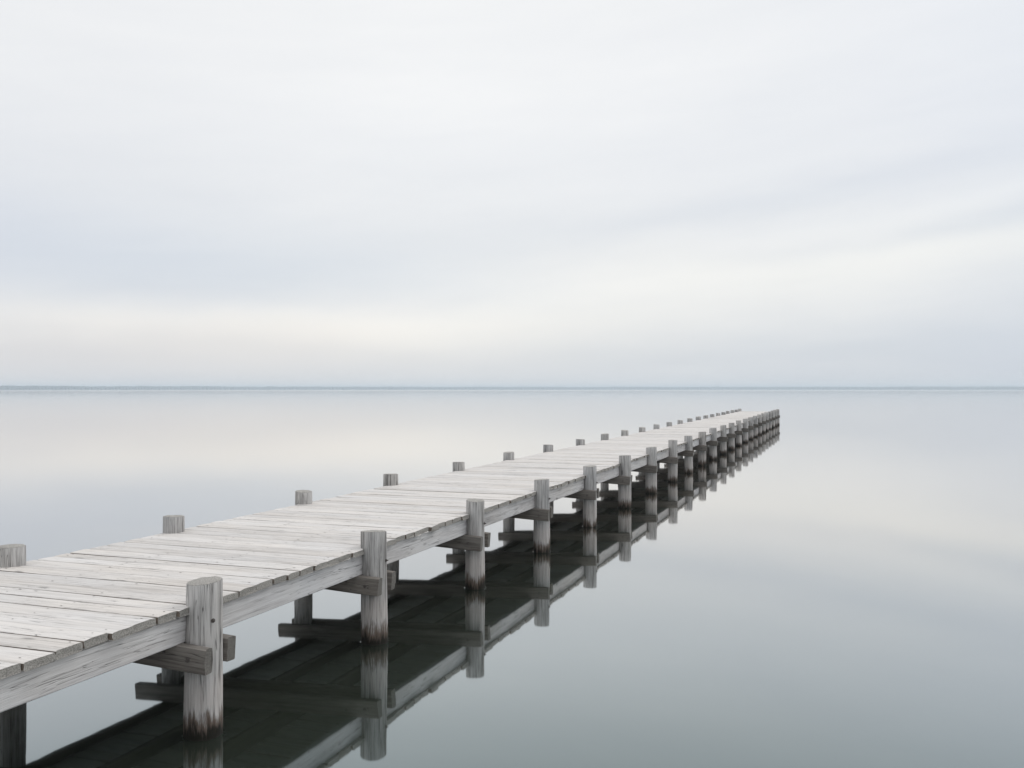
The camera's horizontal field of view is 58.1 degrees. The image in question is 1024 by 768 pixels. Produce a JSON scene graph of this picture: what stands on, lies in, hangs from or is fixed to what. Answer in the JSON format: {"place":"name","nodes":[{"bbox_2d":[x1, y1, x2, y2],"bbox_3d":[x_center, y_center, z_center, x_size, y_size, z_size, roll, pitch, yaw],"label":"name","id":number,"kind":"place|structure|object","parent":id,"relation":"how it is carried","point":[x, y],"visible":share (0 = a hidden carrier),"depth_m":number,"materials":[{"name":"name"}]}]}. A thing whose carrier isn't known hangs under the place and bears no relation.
{"place":"outdoors","nodes":[
{"label":"outdoors","id":0,"kind":"place"},
{"bbox_2d":[0,390,1023,767],"bbox_3d":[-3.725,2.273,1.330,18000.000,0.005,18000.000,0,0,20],"label":"water","id":1,"kind":"structure","parent":0,"point":[824,578],"depth_m":10.38,"materials":[{"name":"grey liquid"}]},
{"bbox_2d":[0,409,779,741],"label":"wooden pier","id":2,"kind":"structure","parent":1,"relation":"in","point":[176,595],"depth_m":8.02,"materials":[{"name":"wood"}]},
{"bbox_2d":[0,389,1023,389],"bbox_3d":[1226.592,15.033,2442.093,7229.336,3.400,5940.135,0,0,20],"label":"shore","id":3,"kind":"structure","parent":0,"point":[564,389],"depth_m":4827.94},
{"bbox_2d":[0,385,1023,389],"bbox_3d":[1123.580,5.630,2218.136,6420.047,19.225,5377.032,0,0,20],"label":"distant treeline","id":4,"kind":"object","parent":3,"relation":"on","point":[14,387],"visible":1,"depth_m":4625.50,"materials":[{"name":"grey"}]},
{"bbox_2d":[0,0,1023,386],"label":"sky","id":5,"kind":"structure","parent":0,"point":[228,193],"materials":[{"name":"white"}]}
]}

